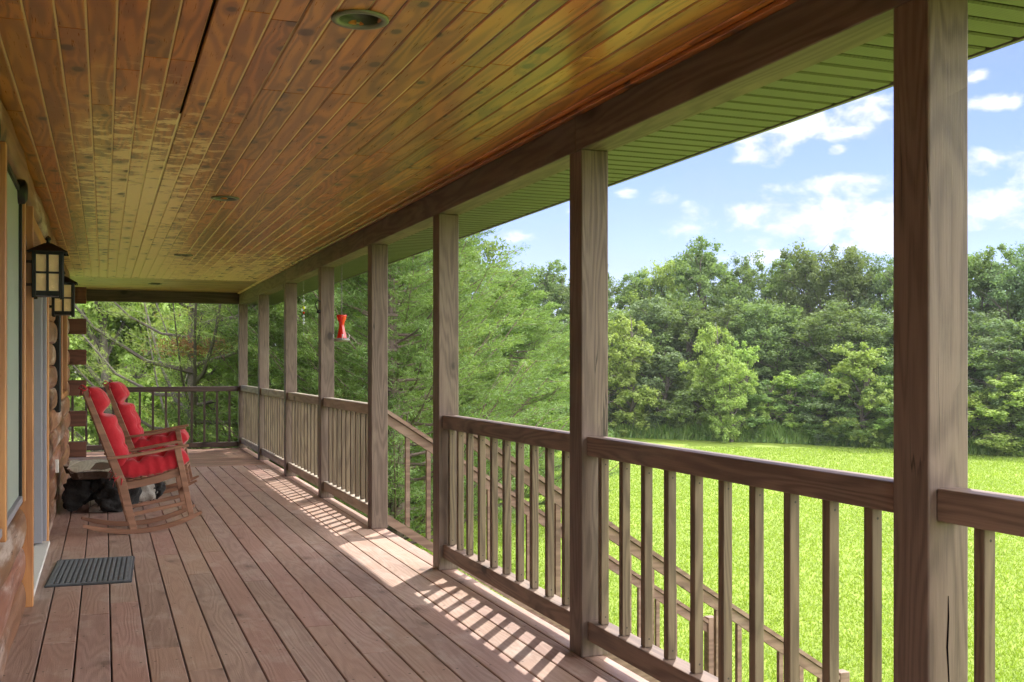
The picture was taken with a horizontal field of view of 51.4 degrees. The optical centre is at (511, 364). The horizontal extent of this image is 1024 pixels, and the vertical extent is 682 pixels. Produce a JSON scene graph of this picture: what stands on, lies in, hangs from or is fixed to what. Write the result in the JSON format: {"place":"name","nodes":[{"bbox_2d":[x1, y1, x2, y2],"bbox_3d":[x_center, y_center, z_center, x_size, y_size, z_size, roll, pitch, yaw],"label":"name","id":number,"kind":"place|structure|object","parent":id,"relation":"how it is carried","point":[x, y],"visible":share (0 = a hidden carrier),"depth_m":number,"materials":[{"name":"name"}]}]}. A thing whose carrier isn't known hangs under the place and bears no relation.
{"place":"outdoors","nodes":[
{"label":"outdoors","id":0,"kind":"place"},
{"bbox_2d":[69,378,1023,681],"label":"lawn","id":1,"kind":"structure","parent":0,"point":[693,444],"depth_m":19.30,"materials":[{"name":"plant"}]},
{"bbox_2d":[68,304,123,438],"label":"broadleaf tree","id":2,"kind":"object","parent":1,"relation":"on","point":[79,430],"depth_m":43.09,"materials":[{"name":"green plant"}]},
{"bbox_2d":[69,320,127,411],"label":"broadleaf tree","id":3,"kind":"object","parent":1,"relation":"on","point":[85,345],"visible":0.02,"depth_m":40.77,"materials":[{"name":"green plant"}]},
{"bbox_2d":[68,303,206,444],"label":"broadleaf tree","id":4,"kind":"object","parent":1,"relation":"on","point":[91,427],"visible":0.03,"depth_m":41.92,"materials":[{"name":"green plant"}]},
{"bbox_2d":[67,301,214,450],"bbox_3d":[-15.448,-1.616,40.320,7.294,10.891,7.696,0,0,20],"label":"broadleaf tree","id":5,"kind":"object","parent":1,"relation":"on","point":[127,358],"visible":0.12,"depth_m":39.89,"materials":[{"name":"green plant"}]},
{"bbox_2d":[91,302,256,430],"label":"broadleaf tree","id":6,"kind":"object","parent":1,"relation":"on","point":[164,307],"visible":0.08,"depth_m":38.94,"materials":[{"name":"green plant"}]},
{"bbox_2d":[131,303,237,432],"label":"broadleaf tree","id":7,"kind":"object","parent":1,"relation":"on","point":[184,373],"depth_m":41.51,"materials":[{"name":"green plant"}]},
{"bbox_2d":[68,296,429,467],"bbox_3d":[-7.086,-1.012,23.118,9.661,9.666,9.421,0,0,35],"label":"pine tree","id":8,"kind":"object","parent":1,"relation":"on","point":[191,369],"visible":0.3,"depth_m":22.56,"materials":[{"name":"green plant"}]},
{"bbox_2d":[141,301,361,452],"bbox_3d":[-5.689,-0.858,24.738,6.602,9.316,6.439,0,0,20],"label":"cedar tree","id":9,"kind":"object","parent":1,"relation":"on","point":[206,378],"visible":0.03,"depth_m":23.90,"materials":[{"name":"green plant"}]},
{"bbox_2d":[167,262,467,509],"bbox_3d":[-4.297,-0.640,22.451,6.832,8.982,6.597,0,0,33],"label":"cedar tree","id":10,"kind":"object","parent":1,"relation":"on","point":[275,329],"visible":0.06,"depth_m":21.51,"materials":[{"name":"green plant"}]},
{"bbox_2d":[200,255,504,510],"bbox_3d":[-3.579,-0.028,26.134,7.344,7.719,7.498,0,0,1],"label":"cedar tree","id":11,"kind":"object","parent":1,"relation":"on","point":[422,374],"visible":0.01,"depth_m":24.79,"materials":[{"name":"green plant"}]},
{"bbox_2d":[188,223,569,543],"bbox_3d":[-1.831,-1.060,19.412,6.950,9.807,6.778,0,0,-42],"label":"cedar tree","id":12,"kind":"object","parent":1,"relation":"on","point":[416,273],"visible":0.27,"depth_m":18.83,"materials":[{"name":"green plant"}]},
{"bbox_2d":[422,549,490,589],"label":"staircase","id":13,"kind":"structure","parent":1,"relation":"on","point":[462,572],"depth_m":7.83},
{"bbox_2d":[388,410,713,674],"bbox_3d":[0.431,1.970,9.569,3.209,3.199,0.090,0,0,-21],"label":"stair handrail","id":14,"kind":"object","parent":13,"relation":"attached to","point":[408,431],"visible":0.37,"depth_m":9.32,"materials":[{"name":"wood"}]},
{"bbox_2d":[464,433,849,681],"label":"stair handrail","id":15,"kind":"object","parent":13,"relation":"attached to","point":[775,641],"visible":0.33,"depth_m":7.73,"materials":[{"name":"wood"}]},
{"bbox_2d":[389,278,528,502],"bbox_3d":[-1.411,0.702,24.446,4.459,6.071,4.618,0,0,-26],"label":"cedar tree","id":16,"kind":"object","parent":1,"relation":"on","point":[473,397],"visible":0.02,"depth_m":24.08,"materials":[{"name":"green plant"}]},
{"bbox_2d":[418,235,516,406],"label":"broadleaf tree","id":17,"kind":"object","parent":1,"relation":"on","point":[488,253],"visible":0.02,"depth_m":46.34,"materials":[{"name":"green plant"}]},
{"bbox_2d":[466,258,514,305],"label":"broadleaf tree","id":18,"kind":"object","parent":1,"relation":"on","point":[483,279],"visible":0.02,"depth_m":67.25,"materials":[{"name":"green plant"}]},
{"bbox_2d":[0,0,1023,681],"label":"log house","id":19,"kind":"structure","parent":1,"relation":"on","point":[38,418],"depth_m":5.50,"materials":[{"name":"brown wood"}]},
{"bbox_2d":[0,141,25,542],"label":"window","id":20,"kind":"structure","parent":19,"relation":"in","point":[12,214],"depth_m":5.32,"materials":[{"name":"black paint"}]},
{"bbox_2d":[19,206,49,606],"bbox_3d":[-3.238,0.230,7.085,0.226,2.280,2.370,0,0,-21],"label":"door","id":21,"kind":"structure","parent":19,"relation":"in","point":[35,508],"depth_m":7.87,"materials":[{"name":"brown wood"}]},
{"bbox_2d":[26,236,68,299],"bbox_3d":[-2.654,-0.557,6.051,0.240,0.359,0.210,0,0,-21],"label":"wall lantern","id":22,"kind":"object","parent":19,"relation":"attached to","point":[47,260],"depth_m":5.99,"materials":[{"name":"black paint"}]},
{"bbox_2d":[52,315,67,412],"bbox_3d":[-4.513,-0.170,10.623,0.100,1.220,1.670,0,0,-21],"label":"window","id":23,"kind":"structure","parent":19,"relation":"in","point":[61,345],"depth_m":9.98,"materials":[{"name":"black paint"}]},
{"bbox_2d":[49,272,77,316],"bbox_3d":[-3.521,-0.557,8.310,0.240,0.359,0.210,0,0,-21],"label":"wall lantern","id":24,"kind":"object","parent":19,"relation":"attached to","point":[65,306],"depth_m":8.26,"materials":[{"name":"black paint"}]},
{"bbox_2d":[34,501,189,681],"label":"porch floor frame","id":25,"kind":"object","parent":19,"relation":"attached to","point":[109,614],"depth_m":5.87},
{"bbox_2d":[68,448,265,466],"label":"porch floor","id":26,"kind":"structure","parent":25,"relation":"on","point":[209,457],"depth_m":15.76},
{"bbox_2d":[71,386,238,449],"bbox_3d":[-6.912,0.849,16.740,5.080,0.998,0.090,0,0,-21],"label":"end railing","id":27,"kind":"object","parent":26,"relation":"on","point":[204,390],"visible":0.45,"depth_m":17.37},
{"bbox_2d":[1,448,648,681],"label":"porch floor","id":28,"kind":"structure","parent":25,"relation":"on","point":[269,571],"depth_m":5.96,"materials":[{"name":"wood"}]},
{"bbox_2d":[44,556,134,587],"bbox_3d":[-2.779,1.360,7.052,0.510,0.018,0.920,0,0,-18],"label":"doormat","id":29,"kind":"object","parent":28,"relation":"on","point":[88,571],"visible":1,"depth_m":6.97,"materials":[{"name":"rubber"}]},
{"bbox_2d":[61,459,165,512],"bbox_3d":[-3.859,1.161,10.349,0.945,0.414,1.274,0,0,-21],"label":"root table","id":30,"kind":"object","parent":28,"relation":"on","point":[86,482],"visible":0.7,"depth_m":9.84,"materials":[{"name":"brown wood"}]},
{"bbox_2d":[81,388,201,533],"bbox_3d":[-3.095,0.780,8.882,0.925,1.180,0.562,0,0,-23],"label":"rocking chair","id":31,"kind":"object","parent":28,"relation":"on","point":[178,473],"visible":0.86,"depth_m":8.72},
{"bbox_2d":[78,384,189,484],"bbox_3d":[-3.149,0.570,8.858,0.848,0.823,0.528,0,0,-23],"label":"chair cushion","id":32,"kind":"object","parent":31,"relation":"on","point":[147,465],"visible":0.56,"depth_m":8.65,"materials":[{"name":"red fabric"}]},
{"bbox_2d":[105,384,198,493],"bbox_3d":[-3.838,0.780,11.378,0.925,1.180,0.562,0,0,-14],"label":"rocking chair","id":33,"kind":"object","parent":28,"relation":"on","point":[130,445],"visible":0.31,"depth_m":11.16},
{"bbox_2d":[102,380,189,452],"bbox_3d":[-3.895,0.570,11.363,0.848,0.823,0.528,0,0,-14],"label":"chair cushion","id":34,"kind":"object","parent":33,"relation":"attached to","point":[128,412],"visible":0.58,"depth_m":11.16,"materials":[{"name":"red fabric"}]},
{"bbox_2d":[238,304,247,447],"bbox_3d":[-4.470,0.180,17.671,0.140,2.378,0.140,0,0,-21],"label":"porch post","id":35,"kind":"object","parent":28,"relation":"on","point":[242,344],"visible":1,"depth_m":17.60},
{"bbox_2d":[241,385,257,451],"bbox_3d":[-4.029,0.812,16.529,0.093,0.955,2.305,0,0,-21],"label":"porch railing","id":36,"kind":"object","parent":35,"relation":"attached to","point":[249,438],"visible":0.77,"depth_m":16.66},
{"bbox_2d":[258,295,268,459],"bbox_3d":[-3.593,0.180,15.384,0.140,2.378,0.140,0,0,-21],"label":"porch post","id":37,"kind":"object","parent":28,"relation":"on","point":[263,341],"visible":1,"depth_m":15.32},
{"bbox_2d":[284,283,296,475],"bbox_3d":[-2.741,0.180,13.161,0.140,2.378,0.140,0,0,-21],"label":"porch post","id":38,"kind":"object","parent":28,"relation":"on","point":[290,337],"visible":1,"depth_m":13.09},
{"bbox_2d":[261,388,283,466],"bbox_3d":[-3.165,0.812,14.274,0.093,0.955,2.237,0,0,-21],"label":"porch railing","id":39,"kind":"object","parent":38,"relation":"attached to","point":[273,449],"visible":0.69,"depth_m":14.42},
{"bbox_2d":[318,267,333,497],"bbox_3d":[-1.927,0.180,11.039,0.140,2.378,0.140,0,0,-21],"label":"porch post","id":40,"kind":"object","parent":28,"relation":"on","point":[325,334],"visible":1,"depth_m":10.97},
{"bbox_2d":[288,392,317,485],"bbox_3d":[-2.332,0.812,12.101,0.093,0.955,2.129,0,0,-21],"label":"porch railing","id":41,"kind":"object","parent":40,"relation":"attached to","point":[303,464],"visible":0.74,"depth_m":12.16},
{"bbox_2d":[368,244,387,528],"bbox_3d":[-1.131,0.180,8.963,0.140,2.378,0.140,0,0,-21],"label":"porch post","id":42,"kind":"object","parent":28,"relation":"on","point":[377,386],"visible":1,"depth_m":8.90,"materials":[{"name":"wood"}]},
{"bbox_2d":[323,397,367,514],"bbox_3d":[-1.527,0.812,10.002,0.093,0.955,2.079,0,0,-21],"label":"porch railing","id":43,"kind":"object","parent":42,"relation":"attached to","point":[347,482],"visible":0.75,"depth_m":10.06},
{"bbox_2d":[433,214,458,569],"bbox_3d":[-0.447,0.180,7.180,0.140,2.378,0.140,0,0,-21],"label":"porch post","id":44,"kind":"object","parent":28,"relation":"on","point":[445,314],"visible":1,"depth_m":7.12,"materials":[{"name":"wood"}]},
{"bbox_2d":[443,415,569,629],"bbox_3d":[-0.039,0.812,6.122,0.093,0.955,2.124,0,0,-21],"label":"porch railing","id":45,"kind":"object","parent":44,"relation":"attached to","point":[546,602],"visible":0.81,"depth_m":6.06,"materials":[{"name":"wood"}]},
{"bbox_2d":[570,149,607,656],"bbox_3d":[0.365,0.180,5.062,0.140,2.378,0.140,0,0,-21],"label":"porch post","id":46,"kind":"object","parent":28,"relation":"on","point":[588,293],"visible":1,"depth_m":5.00,"materials":[{"name":"wood"}]},
{"bbox_2d":[894,0,967,681],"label":"porch post","id":47,"kind":"object","parent":28,"relation":"on","point":[930,312],"visible":1,"depth_m":2.91,"materials":[{"name":"wood"}]},
{"bbox_2d":[587,436,893,681],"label":"porch railing","id":48,"kind":"object","parent":47,"relation":"attached to","point":[871,494],"visible":0.89,"depth_m":3.94,"materials":[{"name":"wood"}]},
{"bbox_2d":[937,487,1023,681],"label":"porch railing","id":49,"kind":"object","parent":47,"relation":"attached to","point":[986,515],"visible":1,"depth_m":2.77,"materials":[{"name":"wood"}]},
{"bbox_2d":[0,0,776,280],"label":"porch ceiling","id":50,"kind":"structure","parent":19,"relation":"attached to","point":[225,15],"depth_m":4.80,"materials":[{"name":"brown wood"}]},
{"bbox_2d":[331,9,388,29],"bbox_3d":[-0.521,-1.250,3.656,0.198,0.140,0.198,0,0,-21],"label":"ceiling light","id":51,"kind":"object","parent":50,"relation":"attached to","point":[368,19],"visible":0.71,"depth_m":3.70,"materials":[{"name":"white plastic"}]},
{"bbox_2d":[0,0,760,280],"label":"ceiling board tongues","id":52,"kind":"object","parent":50,"relation":"attached to","point":[117,2],"visible":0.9,"depth_m":4.88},
{"bbox_2d":[238,0,797,293],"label":"ceiling trim","id":53,"kind":"structure","parent":50,"relation":"attached to","point":[755,17],"depth_m":4.74,"materials":[{"name":"brown wood"}]},
{"bbox_2d":[239,0,911,303],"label":"porch beam","id":54,"kind":"structure","parent":19,"relation":"attached to","point":[796,36],"depth_m":4.34,"materials":[{"name":"wood"}]},
{"bbox_2d":[86,289,238,303],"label":"cross beam","id":55,"kind":"structure","parent":54,"relation":"attached to","point":[158,296],"depth_m":17.15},
{"bbox_2d":[70,276,257,292],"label":"porch ceiling","id":56,"kind":"structure","parent":54,"relation":"attached to","point":[139,284],"depth_m":15.73,"materials":[{"name":"brown wood"}]},
{"bbox_2d":[333,265,349,341],"bbox_3d":[-1.693,-0.620,10.609,0.168,0.779,0.175,0,0,-21],"label":"hummingbird feeder","id":57,"kind":"object","parent":54,"relation":"hanging from","point":[341,334],"visible":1,"depth_m":10.59,"materials":[{"name":"red glass"}]},
{"bbox_2d":[473,262,555,355],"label":"broadleaf tree","id":58,"kind":"object","parent":1,"relation":"on","point":[515,275],"visible":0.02,"depth_m":69.12,"materials":[{"name":"green plant"}]},
{"bbox_2d":[411,274,630,511],"bbox_3d":[-0.092,0.785,25.445,5.666,5.955,5.784,0,0,45],"label":"cedar tree","id":59,"kind":"object","parent":1,"relation":"on","point":[542,401],"visible":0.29,"depth_m":25.02,"materials":[{"name":"green plant"}]},
{"bbox_2d":[501,316,569,401],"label":"broadleaf tree","id":60,"kind":"object","parent":1,"relation":"on","point":[553,331],"visible":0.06,"depth_m":59.27,"materials":[{"name":"green plant"}]},
{"bbox_2d":[525,258,569,356],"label":"broadleaf tree","id":61,"kind":"object","parent":1,"relation":"on","point":[548,283],"visible":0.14,"depth_m":68.47,"materials":[{"name":"green plant"}]},
{"bbox_2d":[527,359,569,429],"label":"young tree","id":62,"kind":"object","parent":1,"relation":"on","point":[564,371],"visible":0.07,"depth_m":53.47,"materials":[{"name":"green plant"}]},
{"bbox_2d":[542,272,621,352],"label":"broadleaf tree","id":63,"kind":"object","parent":1,"relation":"on","point":[565,301],"visible":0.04,"depth_m":66.74,"materials":[{"name":"green plant"}]},
{"bbox_2d":[535,357,634,435],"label":"young tree","id":64,"kind":"object","parent":1,"relation":"on","point":[613,395],"visible":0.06,"depth_m":53.37,"materials":[{"name":"green plant"}]},
{"bbox_2d":[552,307,674,420],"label":"broadleaf tree","id":65,"kind":"object","parent":1,"relation":"on","point":[611,316],"visible":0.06,"depth_m":56.76,"materials":[{"name":"green plant"}]},
{"bbox_2d":[608,313,665,437],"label":"young tree","id":66,"kind":"object","parent":1,"relation":"on","point":[625,349],"visible":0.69,"depth_m":52.08,"materials":[{"name":"green plant"}]},
{"bbox_2d":[608,270,671,409],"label":"broadleaf tree","id":67,"kind":"object","parent":1,"relation":"on","point":[625,290],"visible":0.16,"depth_m":65.32,"materials":[{"name":"green plant"}]},
{"bbox_2d":[612,296,700,412],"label":"broadleaf tree","id":68,"kind":"object","parent":1,"relation":"on","point":[656,313],"visible":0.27,"depth_m":57.05,"materials":[{"name":"green plant"}]},
{"bbox_2d":[622,254,698,380],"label":"broadleaf tree","id":69,"kind":"object","parent":1,"relation":"on","point":[668,281],"visible":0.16,"depth_m":65.33,"materials":[{"name":"green plant"}]},
{"bbox_2d":[626,346,700,429],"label":"young tree","id":70,"kind":"object","parent":1,"relation":"on","point":[666,362],"visible":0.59,"depth_m":52.36,"materials":[{"name":"green plant"}]},
{"bbox_2d":[645,372,716,434],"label":"young tree","id":71,"kind":"object","parent":1,"relation":"on","point":[672,412],"visible":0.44,"depth_m":50.52,"materials":[{"name":"green plant"}]},
{"bbox_2d":[642,297,722,422],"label":"broadleaf tree","id":72,"kind":"object","parent":1,"relation":"on","point":[694,323],"visible":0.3,"depth_m":56.40,"materials":[{"name":"green plant"}]},
{"bbox_2d":[658,234,755,370],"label":"broadleaf tree","id":73,"kind":"object","parent":1,"relation":"on","point":[703,271],"visible":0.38,"depth_m":61.16,"materials":[{"name":"green plant"}]},
{"bbox_2d":[676,322,748,430],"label":"young tree","id":74,"kind":"object","parent":1,"relation":"on","point":[713,353],"visible":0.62,"depth_m":50.52,"materials":[{"name":"green plant"}]},
{"bbox_2d":[670,304,782,414],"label":"broadleaf tree","id":75,"kind":"object","parent":1,"relation":"on","point":[724,321],"visible":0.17,"depth_m":55.29,"materials":[{"name":"green plant"}]},
{"bbox_2d":[698,357,770,443],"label":"young tree","id":76,"kind":"object","parent":1,"relation":"on","point":[730,379],"visible":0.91,"depth_m":49.05,"materials":[{"name":"green plant"}]},
{"bbox_2d":[719,341,765,428],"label":"young tree","id":77,"kind":"object","parent":1,"relation":"on","point":[746,357],"visible":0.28,"depth_m":50.63,"materials":[{"name":"green plant"}]},
{"bbox_2d":[712,249,783,344],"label":"broadleaf tree","id":78,"kind":"object","parent":1,"relation":"on","point":[742,274],"visible":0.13,"depth_m":62.20,"materials":[{"name":"green plant"}]},
{"bbox_2d":[686,295,825,418],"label":"broadleaf tree","id":79,"kind":"object","parent":1,"relation":"on","point":[762,311],"visible":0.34,"depth_m":53.88,"materials":[{"name":"green plant"}]},
{"bbox_2d":[739,380,811,437],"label":"young tree","id":80,"kind":"object","parent":1,"relation":"on","point":[755,421],"visible":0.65,"depth_m":49.49,"materials":[{"name":"green plant"}]},
{"bbox_2d":[748,257,811,319],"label":"broadleaf tree","id":81,"kind":"object","parent":1,"relation":"on","point":[774,284],"visible":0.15,"depth_m":61.26,"materials":[{"name":"green plant"}]},
{"bbox_2d":[545,419,1023,455],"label":"tall grass","id":82,"kind":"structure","parent":1,"relation":"on","point":[776,434],"depth_m":49.04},
{"bbox_2d":[750,370,830,431],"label":"young tree","id":83,"kind":"object","parent":1,"relation":"on","point":[789,384],"visible":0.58,"depth_m":49.26,"materials":[{"name":"green plant"}]},
{"bbox_2d":[747,313,844,424],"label":"broadleaf tree","id":84,"kind":"object","parent":1,"relation":"on","point":[788,328],"visible":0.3,"depth_m":52.83,"materials":[{"name":"green plant"}]},
{"bbox_2d":[759,238,866,375],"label":"broadleaf tree","id":85,"kind":"object","parent":1,"relation":"on","point":[809,265],"visible":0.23,"depth_m":59.23,"materials":[{"name":"green plant"}]},
{"bbox_2d":[773,372,878,445],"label":"young tree","id":86,"kind":"object","parent":1,"relation":"on","point":[812,399],"visible":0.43,"depth_m":48.26,"materials":[{"name":"green plant"}]},
{"bbox_2d":[772,297,893,427],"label":"broadleaf tree","id":87,"kind":"object","parent":1,"relation":"on","point":[825,326],"visible":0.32,"depth_m":51.14,"materials":[{"name":"green plant"}]},
{"bbox_2d":[794,383,876,445],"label":"young tree","id":88,"kind":"object","parent":1,"relation":"on","point":[828,406],"visible":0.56,"depth_m":47.38,"materials":[{"name":"green plant"}]},
{"bbox_2d":[798,244,888,346],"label":"broadleaf tree","id":89,"kind":"object","parent":1,"relation":"on","point":[846,278],"visible":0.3,"depth_m":57.25,"materials":[{"name":"green plant"}]},
{"bbox_2d":[805,311,893,419],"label":"broadleaf tree","id":90,"kind":"object","parent":1,"relation":"on","point":[888,343],"visible":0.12,"depth_m":49.47,"materials":[{"name":"green plant"}]},
{"bbox_2d":[818,308,893,396],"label":"broadleaf tree","id":91,"kind":"object","parent":1,"relation":"on","point":[881,322],"visible":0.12,"depth_m":51.54,"materials":[{"name":"green plant"}]},
{"bbox_2d":[820,342,893,448],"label":"young tree","id":92,"kind":"object","parent":1,"relation":"on","point":[858,364],"visible":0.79,"depth_m":46.50,"materials":[{"name":"green plant"}]},
{"bbox_2d":[829,372,893,447],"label":"young tree","id":93,"kind":"object","parent":1,"relation":"on","point":[888,380],"visible":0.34,"depth_m":46.10,"materials":[{"name":"green plant"}]},
{"bbox_2d":[853,251,893,313],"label":"broadleaf tree","id":94,"kind":"object","parent":1,"relation":"on","point":[872,294],"visible":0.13,"depth_m":57.48,"materials":[{"name":"green plant"}]},
{"bbox_2d":[872,384,893,443],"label":"young tree","id":95,"kind":"object","parent":1,"relation":"on","point":[882,425],"visible":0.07,"depth_m":45.53,"materials":[{"name":"green plant"}]},
{"bbox_2d":[868,265,968,317],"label":"broadleaf tree","id":96,"kind":"object","parent":1,"relation":"on","point":[890,294],"visible":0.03,"depth_m":56.09,"materials":[{"name":"green plant"}]},
{"bbox_2d":[878,318,991,384],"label":"broadleaf tree","id":97,"kind":"object","parent":1,"relation":"on","point":[884,366],"visible":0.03,"depth_m":47.60,"materials":[{"name":"green plant"}]},
{"bbox_2d":[968,252,1018,319],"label":"broadleaf tree","id":98,"kind":"object","parent":1,"relation":"on","point":[976,295],"visible":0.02,"depth_m":52.10,"materials":[{"name":"green plant"}]},
{"bbox_2d":[968,241,1023,370],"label":"broadleaf tree","id":99,"kind":"object","parent":1,"relation":"on","point":[1012,284],"visible":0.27,"depth_m":49.62,"materials":[{"name":"green plant"}]},
{"bbox_2d":[968,242,1023,332],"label":"broadleaf tree","id":100,"kind":"object","parent":1,"relation":"on","point":[976,269],"visible":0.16,"depth_m":51.60,"materials":[{"name":"green plant"}]},
{"bbox_2d":[968,318,1023,430],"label":"broadleaf tree","id":101,"kind":"object","parent":1,"relation":"on","point":[989,372],"visible":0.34,"depth_m":44.31,"materials":[{"name":"green plant"}]},
{"bbox_2d":[968,321,1023,438],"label":"broadleaf tree","id":102,"kind":"object","parent":1,"relation":"on","point":[981,356],"visible":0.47,"depth_m":43.55,"materials":[{"name":"green plant"}]},
{"bbox_2d":[968,371,1023,456],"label":"young tree","id":103,"kind":"object","parent":1,"relation":"on","point":[1009,379],"visible":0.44,"depth_m":42.14,"materials":[{"name":"green plant"}]},
{"bbox_2d":[968,391,1023,455],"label":"young tree","id":104,"kind":"object","parent":1,"relation":"on","point":[972,403],"visible":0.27,"depth_m":42.29,"materials":[{"name":"green plant"}]},
{"bbox_2d":[968,308,1023,401],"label":"broadleaf tree","id":105,"kind":"object","parent":1,"relation":"on","point":[979,335],"visible":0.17,"depth_m":45.93,"materials":[{"name":"green plant"}]},
{"bbox_2d":[969,386,1023,455],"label":"young tree","id":106,"kind":"object","parent":1,"relation":"on","point":[982,421],"visible":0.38,"depth_m":42.47,"materials":[{"name":"green plant"}]},
{"bbox_2d":[990,297,1023,323],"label":"broadleaf tree","id":107,"kind":"object","parent":1,"relation":"on","point":[1013,309],"visible":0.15,"depth_m":49.78,"materials":[{"name":"green plant"}]},
{"bbox_2d":[75,41,1023,373],"label":"sky","id":108,"kind":"structure","parent":0,"point":[823,178],"materials":[{"name":"blue"}]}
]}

